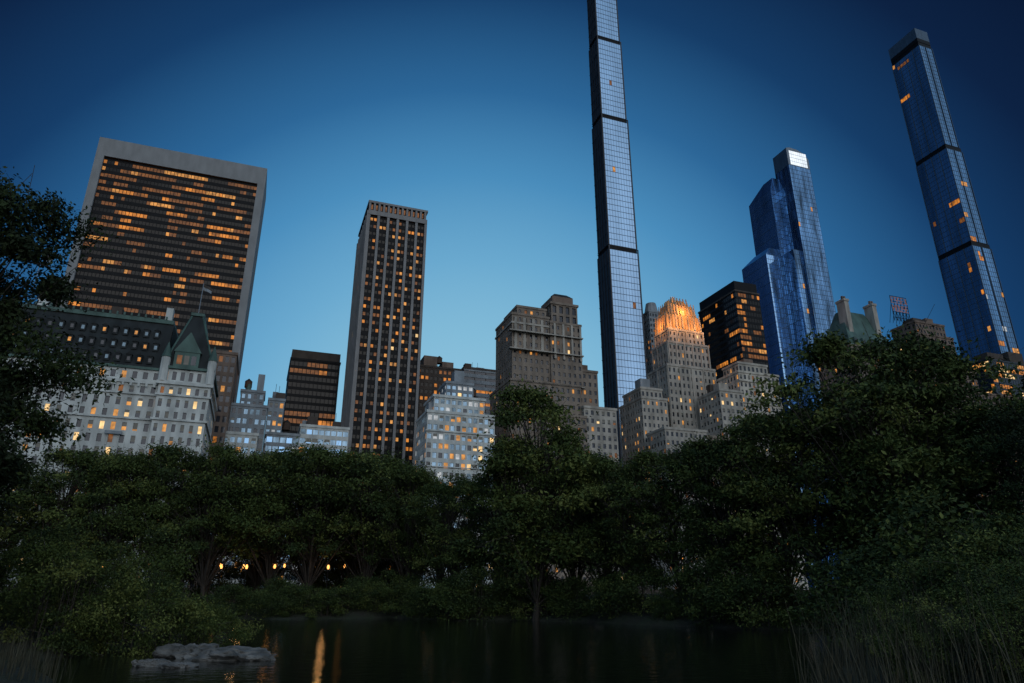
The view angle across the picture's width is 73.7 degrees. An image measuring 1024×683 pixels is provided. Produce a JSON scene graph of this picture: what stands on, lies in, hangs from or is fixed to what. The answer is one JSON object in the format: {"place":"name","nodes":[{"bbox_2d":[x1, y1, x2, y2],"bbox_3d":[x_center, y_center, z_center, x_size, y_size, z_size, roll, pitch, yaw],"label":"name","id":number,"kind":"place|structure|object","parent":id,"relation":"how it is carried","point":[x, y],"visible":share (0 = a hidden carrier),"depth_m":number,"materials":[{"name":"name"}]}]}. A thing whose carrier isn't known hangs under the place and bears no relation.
{"place":"outdoors","nodes":[
{"label":"outdoors","id":0,"kind":"place"},
{"bbox_2d":[34,618,878,682],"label":"pond water","id":1,"kind":"structure","parent":0,"point":[387,650],"depth_m":26.83,"materials":[{"name":"black liquid"}]},
{"bbox_2d":[131,658,199,668],"bbox_3d":[-11.771,11.007,22.915,2.525,0.635,1.112,-5,-21,13],"label":"shore rock","id":2,"kind":"object","parent":1,"relation":"in","point":[161,663],"visible":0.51,"depth_m":22.89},
{"bbox_2d":[152,643,276,660],"bbox_3d":[-11.271,12.129,26.027,5.288,1.100,2.482,-4,-21,10],"label":"shore rock","id":3,"kind":"object","parent":1,"relation":"in","point":[203,652],"visible":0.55,"depth_m":25.79,"materials":[{"name":"stone"}]},
{"bbox_2d":[0,593,1022,682],"bbox_3d":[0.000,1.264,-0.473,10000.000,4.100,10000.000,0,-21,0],"label":"ground","id":4,"kind":"structure","parent":0,"point":[636,619],"depth_m":55.88,"materials":[{"name":"plant"}]},
{"bbox_2d":[0,261,63,452],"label":"overhanging tree","id":5,"kind":"object","parent":4,"relation":"on","point":[22,284],"visible":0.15,"depth_m":29.71,"materials":[{"name":"green plant"}]},
{"bbox_2d":[0,452,72,558],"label":"deciduous tree","id":6,"kind":"object","parent":4,"relation":"on","point":[25,506],"visible":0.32,"depth_m":86.86,"materials":[{"name":"green plant"}]},
{"bbox_2d":[0,618,78,682],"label":"reed bed","id":7,"kind":"object","parent":4,"relation":"on","point":[19,657],"visible":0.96,"depth_m":19.23,"materials":[{"name":"plant"}]},
{"bbox_2d":[0,517,111,631],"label":"willow shrub","id":8,"kind":"object","parent":4,"relation":"on","point":[4,561],"visible":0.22,"depth_m":30.61,"materials":[{"name":"green plant"}]},
{"bbox_2d":[0,165,134,579],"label":"overhanging tree","id":9,"kind":"object","parent":4,"relation":"on","point":[24,249],"visible":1,"depth_m":26.54,"materials":[{"name":"green plant"}]},
{"bbox_2d":[0,442,139,554],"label":"deciduous tree","id":10,"kind":"object","parent":4,"relation":"on","point":[70,457],"visible":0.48,"depth_m":87.17,"materials":[{"name":"green plant"}]},
{"bbox_2d":[0,502,159,656],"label":"willow shrub","id":11,"kind":"object","parent":4,"relation":"on","point":[44,558],"visible":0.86,"depth_m":27.82,"materials":[{"name":"green plant"}]},
{"bbox_2d":[18,446,174,558],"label":"deciduous tree","id":12,"kind":"object","parent":4,"relation":"on","point":[87,525],"visible":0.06,"depth_m":91.42,"materials":[{"name":"green plant"}]},
{"bbox_2d":[2,299,218,586],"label":"mansard roof hotel","id":13,"kind":"structure","parent":4,"relation":"on","point":[170,394],"depth_m":204.64,"materials":[{"name":"stone"}]},
{"bbox_2d":[42,446,189,564],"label":"deciduous tree","id":14,"kind":"object","parent":4,"relation":"on","point":[108,464],"visible":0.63,"depth_m":85.54,"materials":[{"name":"green plant"}]},
{"bbox_2d":[43,512,218,645],"bbox_3d":[-18.151,12.073,33.054,8.311,7.723,8.005,6,-21,-15],"label":"willow shrub","id":15,"kind":"object","parent":4,"relation":"on","point":[174,561],"visible":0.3,"depth_m":32.68,"materials":[{"name":"green plant"}]},
{"bbox_2d":[59,551,237,656],"bbox_3d":[-15.236,11.943,28.428,6.649,6.179,6.404,-13,-24,30],"label":"willow shrub","id":16,"kind":"object","parent":4,"relation":"on","point":[176,605],"visible":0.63,"depth_m":28.24,"materials":[{"name":"green plant"}]},
{"bbox_2d":[47,137,266,402],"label":"glass office tower","id":17,"kind":"structure","parent":4,"relation":"on","point":[186,226],"depth_m":326.17,"materials":[{"name":"black glass"}]},
{"bbox_2d":[88,439,244,576],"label":"deciduous tree","id":18,"kind":"object","parent":4,"relation":"on","point":[163,451],"visible":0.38,"depth_m":87.54,"materials":[{"name":"green plant"}]},
{"bbox_2d":[124,434,288,600],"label":"deciduous tree","id":19,"kind":"object","parent":4,"relation":"on","point":[207,524],"visible":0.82,"depth_m":84.84,"materials":[{"name":"green plant"}]},
{"bbox_2d":[148,580,267,649],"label":"willow shrub","id":20,"kind":"object","parent":4,"relation":"on","point":[222,612],"visible":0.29,"depth_m":31.23,"materials":[{"name":"green plant"}]},
{"bbox_2d":[189,350,238,586],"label":"brown apartment block","id":21,"kind":"structure","parent":4,"relation":"on","point":[227,371],"depth_m":248.97,"materials":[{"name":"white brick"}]},
{"bbox_2d":[159,453,270,598],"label":"deciduous tree","id":22,"kind":"object","parent":4,"relation":"on","point":[211,570],"visible":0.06,"depth_m":91.25,"materials":[{"name":"green plant"}]},
{"bbox_2d":[193,562,263,595],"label":"shoreline shrub","id":23,"kind":"object","parent":4,"relation":"on","point":[224,575],"visible":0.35,"depth_m":101.44,"materials":[{"name":"green plant"}]},
{"bbox_2d":[201,581,260,617],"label":"shoreline shrub","id":24,"kind":"object","parent":4,"relation":"on","point":[236,589],"visible":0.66,"depth_m":74.41,"materials":[{"name":"green plant"}]},
{"bbox_2d":[210,431,258,585],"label":"limestone townhouse","id":25,"kind":"structure","parent":4,"relation":"on","point":[249,439],"depth_m":246.00,"materials":[{"name":"white stone"}]},
{"bbox_2d":[228,374,285,585],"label":"stepped apartment house","id":26,"kind":"structure","parent":4,"relation":"on","point":[250,412],"depth_m":261.71,"materials":[{"name":"white brick"}]},
{"bbox_2d":[243,583,289,617],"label":"shoreline shrub","id":27,"kind":"object","parent":4,"relation":"on","point":[257,600],"visible":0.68,"depth_m":73.40,"materials":[{"name":"green plant"}]},
{"bbox_2d":[205,447,329,593],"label":"deciduous tree","id":28,"kind":"object","parent":4,"relation":"on","point":[256,582],"visible":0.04,"depth_m":91.42,"materials":[{"name":"green plant"}]},
{"bbox_2d":[209,440,352,586],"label":"deciduous tree","id":29,"kind":"object","parent":4,"relation":"on","point":[271,558],"visible":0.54,"depth_m":85.63,"materials":[{"name":"green plant"}]},
{"bbox_2d":[256,582,315,618],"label":"shoreline shrub","id":30,"kind":"object","parent":4,"relation":"on","point":[292,603],"visible":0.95,"depth_m":72.49,"materials":[{"name":"green plant"}]},
{"bbox_2d":[250,410,349,587],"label":"blue window apartment house","id":31,"kind":"structure","parent":4,"relation":"on","point":[333,435],"depth_m":265.29,"materials":[{"name":"white brick"}]},
{"bbox_2d":[225,436,380,601],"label":"deciduous tree","id":32,"kind":"object","parent":4,"relation":"on","point":[319,455],"visible":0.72,"depth_m":84.97,"materials":[{"name":"green plant"}]},
{"bbox_2d":[281,349,340,433],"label":"dark office block","id":33,"kind":"structure","parent":4,"relation":"on","point":[312,379],"depth_m":348.07,"materials":[{"name":"black glass"}]},
{"bbox_2d":[298,587,351,618],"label":"shoreline shrub","id":34,"kind":"object","parent":4,"relation":"on","point":[325,598],"visible":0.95,"depth_m":72.80,"materials":[{"name":"green plant"}]},
{"bbox_2d":[311,559,346,594],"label":"shoreline shrub","id":35,"kind":"object","parent":4,"relation":"on","point":[322,578],"visible":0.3,"depth_m":99.35,"materials":[{"name":"green plant"}]},
{"bbox_2d":[315,580,371,615],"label":"shoreline shrub","id":36,"kind":"object","parent":4,"relation":"on","point":[348,594],"visible":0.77,"depth_m":74.33,"materials":[{"name":"green plant"}]},
{"bbox_2d":[294,447,400,585],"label":"deciduous tree","id":37,"kind":"object","parent":4,"relation":"on","point":[351,564],"visible":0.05,"depth_m":91.68,"materials":[{"name":"green plant"}]},
{"bbox_2d":[301,443,430,585],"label":"deciduous tree","id":38,"kind":"object","parent":4,"relation":"on","point":[361,529],"visible":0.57,"depth_m":85.28,"materials":[{"name":"green plant"}]},
{"bbox_2d":[346,572,400,614],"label":"shoreline shrub","id":39,"kind":"object","parent":4,"relation":"on","point":[375,590],"visible":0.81,"depth_m":75.54,"materials":[{"name":"green plant"}]},
{"bbox_2d":[338,200,427,579],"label":"striped office tower","id":40,"kind":"structure","parent":4,"relation":"on","point":[381,391],"depth_m":329.12,"materials":[{"name":"brown concrete"}]},
{"bbox_2d":[328,459,461,598],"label":"deciduous tree","id":41,"kind":"object","parent":4,"relation":"on","point":[394,565],"visible":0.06,"depth_m":90.06,"materials":[{"name":"green plant"}]},
{"bbox_2d":[372,567,434,604],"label":"shoreline shrub","id":42,"kind":"object","parent":4,"relation":"on","point":[412,578],"visible":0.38,"depth_m":81.06,"materials":[{"name":"green plant"}]},
{"bbox_2d":[377,578,430,616],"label":"shoreline shrub","id":43,"kind":"object","parent":4,"relation":"on","point":[393,604],"visible":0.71,"depth_m":75.30,"materials":[{"name":"green plant"}]},
{"bbox_2d":[354,456,455,582],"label":"deciduous tree","id":44,"kind":"object","parent":4,"relation":"on","point":[421,476],"visible":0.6,"depth_m":84.55,"materials":[{"name":"green plant"}]},
{"bbox_2d":[396,583,444,619],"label":"shoreline shrub","id":45,"kind":"object","parent":4,"relation":"on","point":[408,609],"visible":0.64,"depth_m":72.44,"materials":[{"name":"green plant"}]},
{"bbox_2d":[388,470,487,588],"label":"deciduous tree","id":46,"kind":"object","parent":4,"relation":"on","point":[401,537],"visible":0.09,"depth_m":87.78,"materials":[{"name":"green plant"}]},
{"bbox_2d":[417,355,461,418],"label":"brown office block","id":47,"kind":"structure","parent":4,"relation":"on","point":[434,377],"depth_m":348.27,"materials":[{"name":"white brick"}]},
{"bbox_2d":[413,575,477,619],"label":"shoreline shrub","id":48,"kind":"object","parent":4,"relation":"on","point":[429,597],"visible":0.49,"depth_m":70.57,"materials":[{"name":"green plant"}]},
{"bbox_2d":[394,474,509,582],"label":"deciduous tree","id":49,"kind":"object","parent":4,"relation":"on","point":[447,519],"visible":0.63,"depth_m":80.64,"materials":[{"name":"green plant"}]},
{"bbox_2d":[415,370,495,587],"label":"white terraced building","id":50,"kind":"structure","parent":4,"relation":"on","point":[451,422],"depth_m":254.03,"materials":[{"name":"brick"}]},
{"bbox_2d":[428,560,521,621],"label":"shoreline shrub","id":51,"kind":"object","parent":4,"relation":"on","point":[474,574],"visible":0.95,"depth_m":68.05,"materials":[{"name":"green plant"}]},
{"bbox_2d":[433,471,519,604],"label":"deciduous tree","id":52,"kind":"object","parent":4,"relation":"on","point":[471,514],"visible":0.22,"depth_m":77.19,"materials":[{"name":"green plant"}]},
{"bbox_2d":[461,362,495,414],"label":"banded office block","id":53,"kind":"structure","parent":4,"relation":"on","point":[483,380],"depth_m":363.84,"materials":[{"name":"grey concrete"}]},
{"bbox_2d":[487,583,548,620],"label":"shoreline shrub","id":54,"kind":"object","parent":4,"relation":"on","point":[514,611],"visible":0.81,"depth_m":68.48,"materials":[{"name":"green plant"}]},
{"bbox_2d":[439,373,621,614],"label":"deciduous tree","id":55,"kind":"object","parent":4,"relation":"on","point":[536,398],"visible":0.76,"depth_m":69.26,"materials":[{"name":"green plant"}]},
{"bbox_2d":[470,421,616,620],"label":"deciduous tree","id":56,"kind":"object","parent":4,"relation":"on","point":[510,563],"visible":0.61,"depth_m":68.51,"materials":[{"name":"green plant"}]},
{"bbox_2d":[515,576,582,618],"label":"shoreline shrub","id":57,"kind":"object","parent":4,"relation":"on","point":[549,588],"visible":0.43,"depth_m":67.41,"materials":[{"name":"green plant"}]},
{"bbox_2d":[489,294,622,584],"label":"stepped masonry tower","id":58,"kind":"structure","parent":4,"relation":"on","point":[542,345],"depth_m":286.47,"materials":[{"name":"stone"}]},
{"bbox_2d":[541,573,611,621],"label":"shoreline shrub","id":59,"kind":"object","parent":4,"relation":"on","point":[578,583],"visible":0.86,"depth_m":65.22,"materials":[{"name":"green plant"}]},
{"bbox_2d":[528,452,631,596],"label":"deciduous tree","id":60,"kind":"object","parent":4,"relation":"on","point":[586,515],"visible":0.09,"depth_m":71.80,"materials":[{"name":"green plant"}]},
{"bbox_2d":[516,448,675,606],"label":"deciduous tree","id":61,"kind":"object","parent":4,"relation":"on","point":[606,465],"visible":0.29,"depth_m":67.29,"materials":[{"name":"green plant"}]},
{"bbox_2d":[572,570,644,619],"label":"shoreline shrub","id":62,"kind":"object","parent":4,"relation":"on","point":[602,592],"visible":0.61,"depth_m":61.27,"materials":[{"name":"green plant"}]},
{"bbox_2d":[550,456,668,605],"bbox_3d":[9.650,18.116,65.082,12.360,14.250,9.663,0,-21,-1],"label":"deciduous tree","id":63,"kind":"object","parent":4,"relation":"on","point":[623,560],"visible":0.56,"depth_m":63.79,"materials":[{"name":"green plant"}]},
{"bbox_2d":[587,0,647,518],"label":"pencil skyscraper","id":64,"kind":"structure","parent":4,"relation":"on","point":[624,360],"depth_m":451.49,"materials":[{"name":"blue glass"}]},
{"bbox_2d":[597,561,678,616],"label":"shoreline shrub","id":65,"kind":"object","parent":4,"relation":"on","point":[653,574],"visible":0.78,"depth_m":59.37,"materials":[{"name":"green plant"}]},
{"bbox_2d":[619,378,668,588],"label":"limestone apartment house","id":66,"kind":"structure","parent":4,"relation":"on","point":[643,408],"depth_m":302.96,"materials":[{"name":"beige stone"}]},
{"bbox_2d":[643,302,659,373],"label":"round top tower","id":67,"kind":"structure","parent":4,"relation":"on","point":[650,314],"depth_m":432.27,"materials":[{"name":"grey concrete"}]},
{"bbox_2d":[569,436,743,608],"bbox_3d":[13.865,16.518,62.181,16.914,15.625,12.955,-4,-21,11],"label":"deciduous tree","id":68,"kind":"object","parent":4,"relation":"on","point":[647,459],"visible":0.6,"depth_m":61.01,"materials":[{"name":"green plant"}]},
{"bbox_2d":[646,584,688,620],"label":"shoreline shrub","id":69,"kind":"object","parent":4,"relation":"on","point":[675,609],"visible":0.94,"depth_m":56.00,"materials":[{"name":"green plant"}]},
{"bbox_2d":[647,297,716,429],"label":"gilded crown tower","id":70,"kind":"structure","parent":4,"relation":"on","point":[682,374],"depth_m":320.88,"materials":[{"name":"stone"}]},
{"bbox_2d":[646,426,749,588],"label":"park front apartments","id":71,"kind":"structure","parent":4,"relation":"on","point":[660,439],"depth_m":278.61,"materials":[{"name":"stone"}]},
{"bbox_2d":[657,553,755,627],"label":"shoreline shrub","id":72,"kind":"object","parent":4,"relation":"on","point":[695,570],"visible":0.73,"depth_m":52.87,"materials":[{"name":"green plant"}]},
{"bbox_2d":[626,430,801,579],"bbox_3d":[18.255,16.002,61.290,15.232,15.696,13.518,0,-21,0],"label":"deciduous tree","id":73,"kind":"object","parent":4,"relation":"on","point":[670,495],"visible":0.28,"depth_m":60.06,"materials":[{"name":"green plant"}]},
{"bbox_2d":[648,431,793,594],"bbox_3d":[17.113,15.230,57.689,13.618,15.560,10.646,-14,-25,33],"label":"deciduous tree","id":74,"kind":"object","parent":4,"relation":"on","point":[727,553],"visible":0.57,"depth_m":55.89,"materials":[{"name":"green plant"}]},
{"bbox_2d":[698,281,769,382],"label":"black office slab","id":75,"kind":"structure","parent":4,"relation":"on","point":[731,321],"depth_m":396.82,"materials":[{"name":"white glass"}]},
{"bbox_2d":[697,359,808,589],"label":"cream apartment house","id":76,"kind":"structure","parent":4,"relation":"on","point":[723,396],"depth_m":302.88,"materials":[{"name":"stone"}]},
{"bbox_2d":[688,553,819,629],"bbox_3d":[17.847,18.825,50.480,9.397,6.289,7.840,11,-23,-28],"label":"shoreline shrub","id":77,"kind":"object","parent":4,"relation":"on","point":[760,585],"visible":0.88,"depth_m":49.28,"materials":[{"name":"green plant"}]},
{"bbox_2d":[700,412,842,612],"bbox_3d":[21.103,13.476,54.976,11.353,17.256,15.412,-2,-21,6],"label":"deciduous tree","id":78,"kind":"object","parent":4,"relation":"on","point":[784,560],"visible":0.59,"depth_m":52.17,"materials":[{"name":"green plant"}]},
{"bbox_2d":[742,147,841,588],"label":"blue glass skyscraper","id":79,"kind":"structure","parent":4,"relation":"on","point":[785,271],"depth_m":464.38,"materials":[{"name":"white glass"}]},
{"bbox_2d":[758,582,831,624],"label":"shoreline shrub","id":80,"kind":"object","parent":4,"relation":"on","point":[790,599],"visible":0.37,"depth_m":50.80,"materials":[{"name":"green plant"}]},
{"bbox_2d":[717,397,894,589],"bbox_3d":[23.565,12.838,53.709,13.224,16.931,16.656,-7,-22,19],"label":"deciduous tree","id":81,"kind":"object","parent":4,"relation":"on","point":[849,532],"visible":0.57,"depth_m":52.38,"materials":[{"name":"green plant"}]},
{"bbox_2d":[774,546,884,642],"bbox_3d":[18.529,13.316,35.329,9.741,5.600,8.673,-10,-23,25],"label":"shoreline shrub","id":82,"kind":"object","parent":4,"relation":"on","point":[833,567],"visible":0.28,"depth_m":35.12,"materials":[{"name":"green plant"}]},
{"bbox_2d":[818,296,891,577],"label":"copper roof hotel","id":83,"kind":"structure","parent":4,"relation":"on","point":[847,322],"depth_m":331.77,"materials":[{"name":"white brick"}]},
{"bbox_2d":[724,544,1023,682],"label":"reed bed","id":84,"kind":"object","parent":4,"relation":"on","point":[864,663],"visible":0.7,"depth_m":15.10,"materials":[{"name":"plant"}]},
{"bbox_2d":[740,304,1023,566],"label":"deciduous tree","id":85,"kind":"object","parent":4,"relation":"on","point":[898,359],"visible":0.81,"depth_m":50.80,"materials":[{"name":"green plant"}]},
{"bbox_2d":[781,524,985,640],"bbox_3d":[17.866,11.149,30.578,8.673,5.600,9.741,15,-25,-34],"label":"shoreline shrub","id":86,"kind":"object","parent":4,"relation":"on","point":[869,560],"visible":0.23,"depth_m":31.27,"materials":[{"name":"green plant"}]},
{"bbox_2d":[828,570,964,660],"bbox_3d":[11.960,8.859,21.119,4.234,3.398,4.078,-17,-26,38],"label":"bank shrub","id":87,"kind":"object","parent":4,"relation":"on","point":[878,602],"visible":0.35,"depth_m":21.16,"materials":[{"name":"green plant"}]},
{"bbox_2d":[817,547,982,658],"bbox_3d":[15.469,9.964,25.702,6.505,4.200,7.306,-2,-21,6],"label":"shoreline shrub","id":88,"kind":"object","parent":4,"relation":"on","point":[921,585],"visible":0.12,"depth_m":26.72,"materials":[{"name":"green plant"}]},
{"bbox_2d":[795,337,1023,549],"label":"deciduous tree","id":89,"kind":"object","parent":4,"relation":"on","point":[956,369],"visible":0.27,"depth_m":49.78,"materials":[{"name":"green plant"}]},
{"bbox_2d":[830,497,990,610],"bbox_3d":[22.490,11.495,34.693,10.104,6.514,11.353,-12,-24,30],"label":"shoreline shrub","id":90,"kind":"object","parent":4,"relation":"on","point":[898,524],"visible":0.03,"depth_m":34.55,"materials":[{"name":"green plant"}]},
{"bbox_2d":[827,371,1007,556],"bbox_3d":[29.183,10.412,49.473,12.175,18.244,16.528,1,-21,-3],"label":"deciduous tree","id":91,"kind":"object","parent":4,"relation":"on","point":[970,478],"visible":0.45,"depth_m":47.61,"materials":[{"name":"green plant"}]},
{"bbox_2d":[853,599,984,682],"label":"bank shrub","id":92,"kind":"object","parent":4,"relation":"on","point":[907,632],"visible":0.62,"depth_m":16.21,"materials":[{"name":"green plant"}]},
{"bbox_2d":[845,482,1023,616],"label":"shoreline shrub","id":93,"kind":"object","parent":4,"relation":"on","point":[925,511],"visible":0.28,"depth_m":28.66,"materials":[{"name":"green plant"}]},
{"bbox_2d":[860,515,1023,632],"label":"bank shrub","id":94,"kind":"object","parent":4,"relation":"on","point":[940,554],"visible":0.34,"depth_m":22.99,"materials":[{"name":"green plant"}]},
{"bbox_2d":[890,318,999,580],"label":"brick hotel","id":95,"kind":"structure","parent":4,"relation":"on","point":[940,333],"depth_m":343.91,"materials":[{"name":"brick"}]},
{"bbox_2d":[888,28,1019,362],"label":"supertall glass skyscraper","id":96,"kind":"structure","parent":4,"relation":"on","point":[977,303],"depth_m":553.33,"materials":[{"name":"blue glass"}]},
{"bbox_2d":[887,549,1023,674],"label":"bank shrub","id":97,"kind":"object","parent":4,"relation":"on","point":[982,586],"visible":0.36,"depth_m":17.39,"materials":[{"name":"green plant"}]},
{"bbox_2d":[909,394,1023,527],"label":"deciduous tree","id":98,"kind":"object","parent":4,"relation":"on","point":[970,410],"visible":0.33,"depth_m":46.23,"materials":[{"name":"green plant"}]},
{"bbox_2d":[914,475,1023,623],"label":"bank shrub","id":99,"kind":"object","parent":4,"relation":"on","point":[987,539],"visible":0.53,"depth_m":21.63,"materials":[{"name":"green plant"}]},
{"bbox_2d":[920,568,1023,682],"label":"bank shrub","id":100,"kind":"object","parent":4,"relation":"on","point":[1017,604],"visible":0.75,"depth_m":14.63,"materials":[{"name":"green plant"}]},
{"bbox_2d":[949,532,1023,636],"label":"bank shrub","id":101,"kind":"object","parent":4,"relation":"on","point":[1002,570],"visible":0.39,"depth_m":18.38,"materials":[{"name":"green plant"}]},
{"bbox_2d":[960,393,1023,519],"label":"deciduous tree","id":102,"kind":"object","parent":4,"relation":"on","point":[1020,403],"visible":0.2,"depth_m":44.87,"materials":[{"name":"green plant"}]},
{"bbox_2d":[966,369,1023,478],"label":"overhanging tree","id":103,"kind":"object","parent":4,"relation":"on","point":[994,452],"visible":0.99,"depth_m":33.26,"materials":[{"name":"green plant"}]},
{"bbox_2d":[972,352,1023,395],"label":"glass podium building","id":104,"kind":"structure","parent":4,"relation":"on","point":[1015,358],"depth_m":458.54,"materials":[{"name":"blue glass"}]},
{"bbox_2d":[0,0,1023,448],"label":"sky","id":105,"kind":"structure","parent":0,"point":[475,115],"materials":[{"name":"blue"}]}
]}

